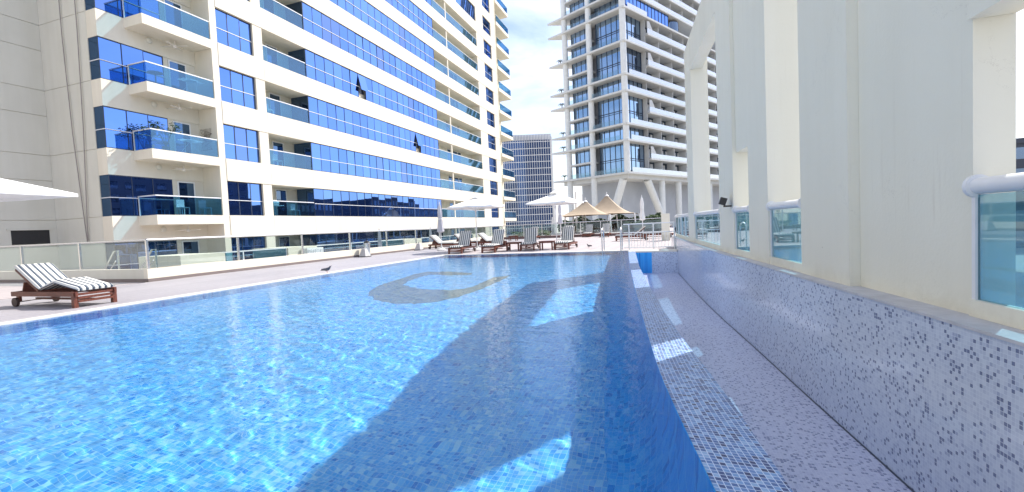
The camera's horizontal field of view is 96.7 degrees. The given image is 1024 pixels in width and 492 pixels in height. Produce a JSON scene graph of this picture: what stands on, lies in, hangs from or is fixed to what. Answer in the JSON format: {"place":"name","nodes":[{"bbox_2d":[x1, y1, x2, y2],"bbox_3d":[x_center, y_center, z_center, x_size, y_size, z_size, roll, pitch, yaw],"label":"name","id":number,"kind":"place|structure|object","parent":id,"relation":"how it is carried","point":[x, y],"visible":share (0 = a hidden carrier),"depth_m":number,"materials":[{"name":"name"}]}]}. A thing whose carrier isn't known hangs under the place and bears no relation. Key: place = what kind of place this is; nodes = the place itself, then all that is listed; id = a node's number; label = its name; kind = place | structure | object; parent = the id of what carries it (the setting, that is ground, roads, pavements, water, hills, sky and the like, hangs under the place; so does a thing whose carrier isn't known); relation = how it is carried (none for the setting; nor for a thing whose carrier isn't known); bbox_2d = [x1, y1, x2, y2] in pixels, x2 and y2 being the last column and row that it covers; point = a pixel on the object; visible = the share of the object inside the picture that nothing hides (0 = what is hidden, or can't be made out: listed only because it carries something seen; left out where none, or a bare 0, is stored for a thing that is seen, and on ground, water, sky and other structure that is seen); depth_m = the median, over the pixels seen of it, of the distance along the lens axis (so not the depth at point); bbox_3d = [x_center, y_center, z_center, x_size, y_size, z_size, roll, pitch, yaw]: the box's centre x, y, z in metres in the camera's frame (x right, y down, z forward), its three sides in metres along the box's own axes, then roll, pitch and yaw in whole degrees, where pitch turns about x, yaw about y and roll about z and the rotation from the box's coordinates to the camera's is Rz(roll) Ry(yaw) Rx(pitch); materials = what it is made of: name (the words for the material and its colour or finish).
{"place":"outdoors","nodes":[
{"label":"outdoors","id":0,"kind":"place"},
{"bbox_2d":[0,282,144,299],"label":"side deck","id":1,"kind":"structure","parent":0,"point":[6,289],"depth_m":13.84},
{"bbox_2d":[0,226,502,282],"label":"glass fence","id":2,"kind":"object","parent":1,"relation":"on","point":[148,274],"visible":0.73,"depth_m":16.29,"materials":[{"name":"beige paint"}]},
{"bbox_2d":[104,250,119,268],"bbox_3d":[-14.606,0.619,16.539,1.052,0.908,0.060,-2,3,19],"label":"stair handrail","id":3,"kind":"object","parent":2,"relation":"attached to","point":[111,256],"visible":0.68,"depth_m":16.42,"materials":[{"name":"metal"}]},
{"bbox_2d":[0,0,516,282],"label":"apartment building","id":4,"kind":"structure","parent":0,"point":[389,115],"depth_m":28.66,"materials":[{"name":"beige paint"}]},
{"bbox_2d":[58,0,86,239],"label":"hanging cable","id":5,"kind":"object","parent":4,"relation":"hanging from","point":[71,118],"visible":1,"depth_m":23.28,"materials":[{"name":"black metal"}]},
{"bbox_2d":[74,0,88,241],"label":"hanging cable","id":6,"kind":"object","parent":4,"relation":"hanging from","point":[82,119],"visible":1,"depth_m":22.97,"materials":[{"name":"black metal"}]},
{"bbox_2d":[94,0,159,19],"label":"window","id":7,"kind":"structure","parent":4,"relation":"in","point":[115,7],"depth_m":23.82,"materials":[{"name":"blue glass"}]},
{"bbox_2d":[97,36,164,85],"bbox_3d":[-19.870,-9.409,23.910,0.081,2.070,3.100,-2,3,19],"label":"window","id":8,"kind":"structure","parent":4,"relation":"in","point":[114,57],"depth_m":23.56,"materials":[{"name":"blue glass"}]},
{"bbox_2d":[103,105,168,150],"bbox_3d":[-19.712,-6.016,24.053,0.070,2.070,3.100,-2,3,19],"label":"window","id":9,"kind":"structure","parent":4,"relation":"in","point":[119,124],"depth_m":23.61,"materials":[{"name":"blue glass"}]},
{"bbox_2d":[108,174,174,215],"bbox_3d":[-19.560,-2.622,24.198,0.072,2.070,3.100,-2,3,19],"label":"window","id":10,"kind":"structure","parent":4,"relation":"in","point":[125,191],"depth_m":24.04,"materials":[{"name":"blue glass"}]},
{"bbox_2d":[114,240,177,268],"bbox_3d":[-19.407,0.771,24.343,0.072,2.070,3.100,-2,3,19],"label":"window","id":11,"kind":"structure","parent":4,"relation":"in","point":[129,252],"depth_m":23.81,"materials":[{"name":"blue glass"}]},
{"bbox_2d":[136,122,158,148],"bbox_3d":[-19.021,-5.743,23.874,0.794,1.480,1.212,-2,3,19],"label":"potted plant","id":12,"kind":"object","parent":4,"relation":"on","point":[149,138],"visible":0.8,"depth_m":23.80,"materials":[{"name":"green plant"}]},
{"bbox_2d":[148,120,181,150],"bbox_3d":[-18.600,-5.889,24.507,1.569,1.680,1.191,-5,3,-38],"label":"potted plant","id":13,"kind":"object","parent":4,"relation":"on","point":[165,147],"visible":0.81,"depth_m":24.42,"materials":[{"name":"green plant"}]},
{"bbox_2d":[163,0,182,28],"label":"door","id":14,"kind":"structure","parent":4,"relation":"in","point":[173,16],"depth_m":25.92,"materials":[{"name":"white paint"}]},
{"bbox_2d":[167,59,187,91],"bbox_3d":[-19.105,-9.501,26.078,0.050,2.000,1.000,-2,3,19],"label":"door","id":15,"kind":"structure","parent":4,"relation":"in","point":[174,76],"depth_m":26.03,"materials":[{"name":"white paint"}]},
{"bbox_2d":[175,199,189,214],"bbox_3d":[-18.284,-2.141,25.317,0.460,0.900,0.440,-2,3,19],"label":"garden chair","id":16,"kind":"object","parent":4,"relation":"on","point":[179,203],"visible":0.76,"depth_m":25.30,"materials":[{"name":"white paint"}]},
{"bbox_2d":[172,121,192,153],"bbox_3d":[-18.952,-6.107,26.222,0.050,2.000,1.000,-2,3,19],"label":"door","id":17,"kind":"structure","parent":4,"relation":"in","point":[179,145],"depth_m":26.21,"materials":[{"name":"white paint"}]},
{"bbox_2d":[177,181,196,214],"bbox_3d":[-18.799,-2.714,26.367,0.050,2.000,1.000,-2,3,19],"label":"door","id":18,"kind":"structure","parent":4,"relation":"in","point":[183,188],"depth_m":26.39,"materials":[{"name":"white paint"}]},
{"bbox_2d":[181,240,199,253],"bbox_3d":[-18.647,0.680,26.512,0.050,2.000,1.000,-2,3,19],"label":"door","id":19,"kind":"structure","parent":4,"relation":"in","point":[192,246],"depth_m":26.47,"materials":[{"name":"white paint"}]},
{"bbox_2d":[198,200,211,214],"bbox_3d":[-17.792,-2.210,26.413,0.460,0.900,0.440,-2,3,19],"label":"garden chair","id":20,"kind":"object","parent":4,"relation":"on","point":[201,204],"visible":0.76,"depth_m":26.41,"materials":[{"name":"white paint"}]},
{"bbox_2d":[215,8,251,54],"bbox_3d":[-17.151,-13.115,28.056,0.072,2.070,2.520,-2,3,19],"label":"window","id":21,"kind":"structure","parent":4,"relation":"in","point":[233,32],"depth_m":28.04,"materials":[{"name":"blue glass"}]},
{"bbox_2d":[219,66,255,108],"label":"window","id":22,"kind":"structure","parent":4,"relation":"in","point":[237,88],"depth_m":28.20,"materials":[{"name":"blue glass"}]},
{"bbox_2d":[223,124,259,162],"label":"window","id":23,"kind":"structure","parent":4,"relation":"in","point":[242,144],"depth_m":28.34,"materials":[{"name":"blue glass"}]},
{"bbox_2d":[227,181,262,215],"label":"window","id":24,"kind":"structure","parent":4,"relation":"in","point":[244,198],"depth_m":28.49,"materials":[{"name":"blue glass"}]},
{"bbox_2d":[231,236,265,260],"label":"window","id":25,"kind":"structure","parent":4,"relation":"in","point":[245,243],"depth_m":28.55,"materials":[{"name":"blue glass"}]},
{"bbox_2d":[262,0,274,14],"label":"door","id":26,"kind":"structure","parent":4,"relation":"in","point":[268,5],"depth_m":32.43,"materials":[{"name":"white paint"}]},
{"bbox_2d":[265,43,277,65],"bbox_3d":[-17.128,-13.272,32.540,0.050,2.000,1.000,-2,3,19],"label":"door","id":27,"kind":"structure","parent":4,"relation":"in","point":[271,55],"depth_m":32.50,"materials":[{"name":"white paint"}]},
{"bbox_2d":[268,92,281,115],"bbox_3d":[-16.975,-9.878,32.685,0.050,2.000,1.000,-2,3,19],"label":"door","id":28,"kind":"structure","parent":4,"relation":"in","point":[275,106],"depth_m":32.68,"materials":[{"name":"white paint"}]},
{"bbox_2d":[272,141,284,165],"bbox_3d":[-16.822,-6.485,32.830,0.050,2.000,1.000,-2,3,19],"label":"door","id":29,"kind":"structure","parent":4,"relation":"in","point":[279,146],"depth_m":32.88,"materials":[{"name":"white paint"}]},
{"bbox_2d":[275,189,287,215],"bbox_3d":[-16.670,-3.092,32.975,0.050,2.000,1.000,-2,3,19],"label":"door","id":30,"kind":"structure","parent":4,"relation":"in","point":[280,195],"depth_m":32.97,"materials":[{"name":"white paint"}]},
{"bbox_2d":[278,236,289,246],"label":"door","id":31,"kind":"structure","parent":4,"relation":"in","point":[284,241],"depth_m":33.10,"materials":[{"name":"white paint"}]},
{"bbox_2d":[301,1,435,97],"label":"window","id":32,"kind":"structure","parent":4,"relation":"in","point":[316,23],"depth_m":39.66,"materials":[{"name":"blue glass"}]},
{"bbox_2d":[304,48,437,127],"bbox_3d":[-11.732,-13.983,42.709,0.361,2.070,19.850,-2,3,19],"label":"window","id":33,"kind":"structure","parent":4,"relation":"in","point":[321,69],"depth_m":39.83,"materials":[{"name":"blue glass"}]},
{"bbox_2d":[307,95,438,157],"bbox_3d":[-11.576,-10.590,42.852,0.353,2.070,19.850,-2,3,19],"label":"window","id":34,"kind":"structure","parent":4,"relation":"in","point":[324,114],"depth_m":39.82,"materials":[{"name":"blue glass"}]},
{"bbox_2d":[310,142,440,187],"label":"window","id":35,"kind":"structure","parent":4,"relation":"in","point":[325,158],"depth_m":40.10,"materials":[{"name":"blue glass"}]},
{"bbox_2d":[313,188,441,216],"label":"window","id":36,"kind":"structure","parent":4,"relation":"in","point":[327,202],"depth_m":40.13,"materials":[{"name":"blue glass"}]},
{"bbox_2d":[316,229,442,251],"bbox_3d":[-11.250,-0.406,43.333,0.074,2.070,19.850,-2,3,19],"label":"window","id":37,"kind":"structure","parent":4,"relation":"in","point":[331,238],"depth_m":38.87,"materials":[{"name":"blue glass"}]},
{"bbox_2d":[330,0,433,66],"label":"window","id":38,"kind":"structure","parent":4,"relation":"in","point":[362,10],"depth_m":43.34,"materials":[{"name":"blue glass"}]},
{"bbox_2d":[385,0,432,36],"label":"window","id":39,"kind":"structure","parent":4,"relation":"in","point":[407,8],"depth_m":48.06,"materials":[{"name":"blue glass"}]},
{"bbox_2d":[456,0,474,20],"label":"window","id":40,"kind":"structure","parent":4,"relation":"in","point":[466,5],"depth_m":61.31,"materials":[{"name":"blue glass"}]},
{"bbox_2d":[482,16,489,35],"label":"window","id":41,"kind":"structure","parent":4,"relation":"in","point":[486,27],"depth_m":67.47,"materials":[{"name":"blue glass"}]},
{"bbox_2d":[483,40,490,58],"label":"window","id":42,"kind":"structure","parent":4,"relation":"in","point":[487,48],"depth_m":67.63,"materials":[{"name":"blue glass"}]},
{"bbox_2d":[486,88,492,104],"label":"window","id":43,"kind":"structure","parent":4,"relation":"in","point":[489,94],"depth_m":67.86,"materials":[{"name":"blue glass"}]},
{"bbox_2d":[487,111,493,126],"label":"window","id":44,"kind":"structure","parent":4,"relation":"in","point":[490,117],"depth_m":67.96,"materials":[{"name":"blue glass"}]},
{"bbox_2d":[488,134,494,149],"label":"window","id":45,"kind":"structure","parent":4,"relation":"in","point":[491,140],"depth_m":68.10,"materials":[{"name":"blue glass"}]},
{"bbox_2d":[489,158,495,172],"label":"window","id":46,"kind":"structure","parent":4,"relation":"in","point":[492,162],"depth_m":68.23,"materials":[{"name":"blue glass"}]},
{"bbox_2d":[490,181,496,194],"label":"window","id":47,"kind":"structure","parent":4,"relation":"in","point":[493,185],"depth_m":68.34,"materials":[{"name":"blue glass"}]},
{"bbox_2d":[0,238,547,322],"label":"deck","id":48,"kind":"structure","parent":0,"point":[129,293],"depth_m":12.80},
{"bbox_2d":[0,178,77,201],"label":"parasol","id":49,"kind":"object","parent":48,"relation":"on","point":[10,190],"visible":1,"depth_m":9.74,"materials":[{"name":"white fabric"}]},
{"bbox_2d":[11,263,116,307],"bbox_3d":[-9.328,0.783,9.469,2.094,0.868,0.730,-2,3,18],"label":"sun lounger","id":50,"kind":"object","parent":48,"relation":"on","point":[48,281],"visible":1,"depth_m":9.36,"materials":[{"name":"white wood"}]},
{"bbox_2d":[437,202,445,250],"bbox_3d":[-4.179,-1.168,26.620,0.540,2.840,0.532,-2,3,19],"label":"closed parasol","id":51,"kind":"object","parent":48,"relation":"on","point":[440,227],"visible":0.93,"depth_m":26.51,"materials":[{"name":"white fabric"}]},
{"bbox_2d":[428,235,457,248],"bbox_3d":[-4.308,-0.278,28.825,1.957,0.887,0.730,-1,3,27],"label":"sun lounger","id":52,"kind":"object","parent":48,"relation":"on","point":[436,242],"visible":0.86,"depth_m":28.80,"materials":[{"name":"white wood"}]},
{"bbox_2d":[476,233,506,245],"bbox_3d":[-1.333,-0.435,29.378,1.957,0.887,0.730,-1,3,34],"label":"sun lounger","id":53,"kind":"object","parent":48,"relation":"on","point":[485,238],"visible":0.56,"depth_m":29.52,"materials":[{"name":"fabric"}]},
{"bbox_2d":[0,251,713,491],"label":"pool water","id":54,"kind":"structure","parent":0,"point":[531,372],"depth_m":3.59,"materials":[{"name":"blue liquid"}]},
{"bbox_2d":[382,238,421,253],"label":"garden wall","id":55,"kind":"structure","parent":0,"point":[393,242],"depth_m":36.32,"materials":[{"name":"beige paint"}]},
{"bbox_2d":[502,134,555,236],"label":"glass tower","id":56,"kind":"structure","parent":0,"point":[531,165],"depth_m":264.74,"materials":[{"name":"blue glass"}]},
{"bbox_2d":[444,228,675,254],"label":"deck","id":57,"kind":"structure","parent":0,"point":[611,243],"depth_m":24.03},
{"bbox_2d":[448,231,475,253],"bbox_3d":[-2.521,-0.211,22.981,0.730,1.092,1.957,-2,3,16],"label":"sun lounger","id":58,"kind":"object","parent":57,"relation":"on","point":[464,242],"visible":1,"depth_m":23.18,"materials":[{"name":"grey fabric"}]},
{"bbox_2d":[447,193,504,250],"bbox_3d":[-1.937,-1.313,24.601,3.001,3.100,3.001,-3,3,-13],"label":"parasol","id":59,"kind":"object","parent":57,"relation":"on","point":[475,203],"visible":0.97,"depth_m":24.09,"materials":[{"name":"white fabric"}]},
{"bbox_2d":[481,229,508,252],"bbox_3d":[-0.823,-0.269,22.541,0.730,1.092,1.957,-2,3,20],"label":"sun lounger","id":60,"kind":"object","parent":57,"relation":"on","point":[497,243],"visible":0.99,"depth_m":22.74,"materials":[{"name":"wood"}]},
{"bbox_2d":[520,228,538,250],"bbox_3d":[0.881,-0.365,22.984,0.730,1.092,1.957,-2,2,10],"label":"sun lounger","id":61,"kind":"object","parent":57,"relation":"on","point":[529,238],"visible":1,"depth_m":23.21,"materials":[{"name":"fabric"}]},
{"bbox_2d":[511,229,551,236],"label":"hedge","id":62,"kind":"object","parent":57,"relation":"on","point":[521,234],"visible":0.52,"depth_m":44.45,"materials":[{"name":"green plant"}]},
{"bbox_2d":[526,188,583,247],"bbox_3d":[2.272,-1.451,23.642,2.262,3.080,2.262,-1,3,33],"label":"parasol","id":63,"kind":"object","parent":57,"relation":"on","point":[554,198],"visible":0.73,"depth_m":23.25,"materials":[{"name":"white fabric"}]},
{"bbox_2d":[554,226,577,249],"bbox_3d":[2.670,-0.423,22.470,0.730,1.092,1.957,-2,3,20],"label":"sun lounger","id":64,"kind":"object","parent":57,"relation":"on","point":[567,238],"visible":0.99,"depth_m":22.66,"materials":[{"name":"fabric"}]},
{"bbox_2d":[504,218,658,239],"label":"railing","id":65,"kind":"object","parent":57,"relation":"on","point":[558,236],"visible":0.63,"depth_m":40.97,"materials":[{"name":"metal"}]},
{"bbox_2d":[551,199,618,234],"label":"canopy tent","id":66,"kind":"object","parent":57,"relation":"on","point":[585,208],"visible":0.94,"depth_m":56.22,"materials":[{"name":"beige fabric"}]},
{"bbox_2d":[572,192,639,230],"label":"canopy tent","id":67,"kind":"object","parent":57,"relation":"on","point":[606,204],"visible":0.74,"depth_m":59.70,"materials":[{"name":"beige fabric"}]},
{"bbox_2d":[557,212,660,231],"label":"hedge","id":68,"kind":"object","parent":57,"relation":"on","point":[613,223],"visible":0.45,"depth_m":65.29,"materials":[{"name":"green plant"}]},
{"bbox_2d":[615,226,647,240],"bbox_3d":[7.385,-0.779,28.236,1.957,0.887,0.730,-2,3,14],"label":"sun lounger","id":69,"kind":"object","parent":57,"relation":"on","point":[626,235],"visible":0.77,"depth_m":27.99,"materials":[{"name":"wood"}]},
{"bbox_2d":[622,223,661,232],"bbox_3d":[11.711,-1.494,40.278,3.700,0.900,1.400,-2,3,19],"label":"planter","id":70,"kind":"object","parent":57,"relation":"on","point":[647,228],"visible":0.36,"depth_m":39.67,"materials":[{"name":"glass"}]},
{"bbox_2d":[623,214,660,224],"bbox_3d":[11.746,-1.883,40.239,3.636,1.752,1.197,-2,3,19],"label":"hedge","id":71,"kind":"object","parent":70,"relation":"in","point":[648,221],"visible":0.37,"depth_m":39.97,"materials":[{"name":"green plant"}]},
{"bbox_2d":[639,195,644,237],"bbox_3d":[9.208,-2.099,32.205,0.540,3.020,0.532,-2,3,19],"label":"closed parasol","id":72,"kind":"object","parent":57,"relation":"on","point":[642,216],"visible":0.75,"depth_m":32.09,"materials":[{"name":"white fabric"}]},
{"bbox_2d":[623,222,674,249],"bbox_3d":[5.632,-0.402,18.754,2.042,1.100,0.094,-2,3,21],"label":"metal railing","id":73,"kind":"object","parent":57,"relation":"on","point":[652,232],"visible":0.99,"depth_m":18.74,"materials":[{"name":"white metal"}]},
{"bbox_2d":[661,213,669,240],"bbox_3d":[8.916,-1.102,26.420,0.450,1.550,0.800,-2,3,19],"label":"pilaster","id":74,"kind":"object","parent":57,"relation":"on","point":[665,226],"visible":1,"depth_m":26.04,"materials":[{"name":"paint"}]},
{"bbox_2d":[629,263,715,491],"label":"pool floor border","id":75,"kind":"object","parent":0,"point":[680,419],"visible":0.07,"depth_m":2.63,"materials":[{"name":"blue tile"}]},
{"bbox_2d":[496,0,1023,225],"label":"sky","id":76,"kind":"structure","parent":0,"point":[531,83],"materials":[{"name":"white"}]},
{"bbox_2d":[643,273,911,491],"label":"channel floor","id":77,"kind":"structure","parent":0,"point":[807,443],"depth_m":4.79,"materials":[{"name":"grey tile"}]},
{"bbox_2d":[636,252,651,272],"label":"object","id":78,"kind":"structure","parent":77,"relation":"on","point":[645,261],"depth_m":17.89,"materials":[{"name":"tile"}]},
{"bbox_2d":[652,252,677,272],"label":"channel end wall","id":79,"kind":"structure","parent":77,"relation":"on","point":[664,262],"depth_m":17.65,"materials":[{"name":"grey tile"}]},
{"bbox_2d":[557,227,1023,490],"bbox_3d":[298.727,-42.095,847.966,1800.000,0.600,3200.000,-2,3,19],"label":"ground","id":80,"kind":"structure","parent":0,"point":[1019,259],"depth_m":58.91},
{"bbox_2d":[547,0,719,242],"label":"residential tower","id":81,"kind":"structure","parent":80,"relation":"on","point":[625,64],"depth_m":108.28,"materials":[{"name":"concrete"}]},
{"bbox_2d":[625,15,640,44],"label":"corner window","id":82,"kind":"structure","parent":81,"relation":"in","point":[632,25],"depth_m":102.95,"materials":[{"name":"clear glass"}]},
{"bbox_2d":[626,47,641,76],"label":"corner window","id":83,"kind":"structure","parent":81,"relation":"in","point":[634,66],"depth_m":103.23,"materials":[{"name":"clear glass"}]},
{"bbox_2d":[628,80,641,92],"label":"corner window","id":84,"kind":"structure","parent":81,"relation":"in","point":[636,86],"depth_m":103.53,"materials":[{"name":"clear glass"}]},
{"bbox_2d":[628,95,642,124],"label":"corner window","id":85,"kind":"structure","parent":81,"relation":"in","point":[635,105],"depth_m":103.53,"materials":[{"name":"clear glass"}]},
{"bbox_2d":[629,127,643,140],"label":"corner window","id":86,"kind":"structure","parent":81,"relation":"in","point":[633,133],"depth_m":103.83,"materials":[{"name":"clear glass"}]},
{"bbox_2d":[630,143,644,171],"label":"corner window","id":87,"kind":"structure","parent":81,"relation":"in","point":[637,161],"depth_m":104.11,"materials":[{"name":"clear glass"}]},
{"bbox_2d":[625,0,668,26],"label":"corner window","id":88,"kind":"structure","parent":81,"relation":"in","point":[637,5],"depth_m":104.34,"materials":[{"name":"blue glass"}]},
{"bbox_2d":[672,235,1023,491],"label":"parapet wall","id":89,"kind":"structure","parent":80,"relation":"on","point":[914,395],"depth_m":3.53,"materials":[{"name":"grey tile"}]},
{"bbox_2d":[674,213,688,239],"bbox_3d":[6.411,-0.762,17.157,0.150,0.912,5.166,-2,3,15],"label":"glass balustrade","id":90,"kind":"object","parent":89,"relation":"on","point":[682,225],"visible":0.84,"depth_m":16.70,"materials":[{"name":"glass"}]},
{"bbox_2d":[693,208,720,249],"bbox_3d":[4.939,-0.456,11.539,0.150,0.912,3.756,-2,3,14],"label":"glass balustrade","id":91,"kind":"object","parent":89,"relation":"on","point":[701,229],"visible":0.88,"depth_m":11.88,"materials":[{"name":"glass"}]},
{"bbox_2d":[732,205,749,257],"bbox_3d":[4.099,-0.270,8.055,0.150,0.912,0.989,-2,3,13],"label":"glass balustrade","id":92,"kind":"object","parent":89,"relation":"on","point":[736,210],"visible":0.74,"depth_m":8.32,"materials":[{"name":"paint"}]},
{"bbox_2d":[765,198,801,272],"bbox_3d":[3.637,-0.162,6.031,0.150,0.912,1.219,-2,3,13],"label":"glass balustrade","id":93,"kind":"object","parent":89,"relation":"on","point":[771,206],"visible":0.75,"depth_m":6.17,"materials":[{"name":"paint"}]},
{"bbox_2d":[684,0,1023,313],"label":"arcade wall","id":94,"kind":"structure","parent":89,"relation":"on","point":[873,135],"depth_m":4.18,"materials":[{"name":"paint"}]},
{"bbox_2d":[962,172,1023,329],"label":"glass balustrade","id":95,"kind":"object","parent":89,"relation":"on","point":[977,188],"visible":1,"depth_m":2.87,"materials":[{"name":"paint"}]},
{"bbox_2d":[1016,138,1023,247],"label":"city building","id":96,"kind":"structure","parent":0,"point":[1020,196],"depth_m":74.21,"materials":[{"name":"grey glass"}]},
{"bbox_2d":[1016,147,1023,242],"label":"window","id":97,"kind":"structure","parent":96,"relation":"in","point":[1020,150],"depth_m":74.21,"materials":[{"name":"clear glass"}]},
{"bbox_2d":[1016,271,1023,307],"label":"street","id":98,"kind":"structure","parent":0,"point":[1019,290],"depth_m":37.76,"materials":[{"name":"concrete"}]},
{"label":"terrace floor","id":99,"kind":"structure","parent":0,"visible":0},
{"bbox_2d":[138,252,225,282],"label":"garden wall","id":100,"kind":"structure","parent":99,"relation":"on","point":[181,259],"depth_m":18.00,"materials":[{"name":"beige paint"}]},
{"bbox_2d":[214,247,287,265],"bbox_3d":[-13.242,0.914,22.484,0.079,1.390,5.330,-2,3,19],"label":"terrace fence","id":101,"kind":"object","parent":99,"relation":"on","point":[243,251],"visible":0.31,"depth_m":23.08,"materials":[{"name":"white metal"}]},
{"bbox_2d":[252,245,316,268],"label":"garden wall","id":102,"kind":"structure","parent":99,"relation":"on","point":[293,250],"depth_m":25.50,"materials":[{"name":"beige paint"}]},
{"bbox_2d":[301,247,322,262],"bbox_3d":[-11.482,0.732,26.302,0.480,1.269,1.250,-2,3,19],"label":"louvred unit","id":103,"kind":"object","parent":99,"relation":"on","point":[313,250],"visible":0.34,"depth_m":26.06,"materials":[{"name":"white paint"}]},
{"label":"pool floor","id":104,"kind":"structure","parent":0,"visible":0},
{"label":"pool edge wall","id":105,"kind":"structure","parent":104,"relation":"on","visible":0},
{"bbox_2d":[0,249,676,325],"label":"pool coping","id":106,"kind":"object","parent":105,"relation":"on","point":[209,291],"visible":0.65,"depth_m":11.27,"materials":[{"name":"beige stone"}]},
{"bbox_2d":[601,227,622,251],"bbox_3d":[4.154,-0.037,18.868,0.796,1.494,0.648,-2,3,19],"label":"pool ladder","id":107,"kind":"object","parent":106,"relation":"attached to","point":[621,236],"visible":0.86,"depth_m":18.73,"materials":[{"name":"metal"}]},
{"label":"overflow rim face","id":108,"kind":"structure","parent":0,"visible":0},
{"bbox_2d":[628,252,792,491],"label":"overflow rim top","id":109,"kind":"object","parent":108,"relation":"on","point":[732,454],"visible":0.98,"depth_m":2.80,"materials":[{"name":"blue tile"}]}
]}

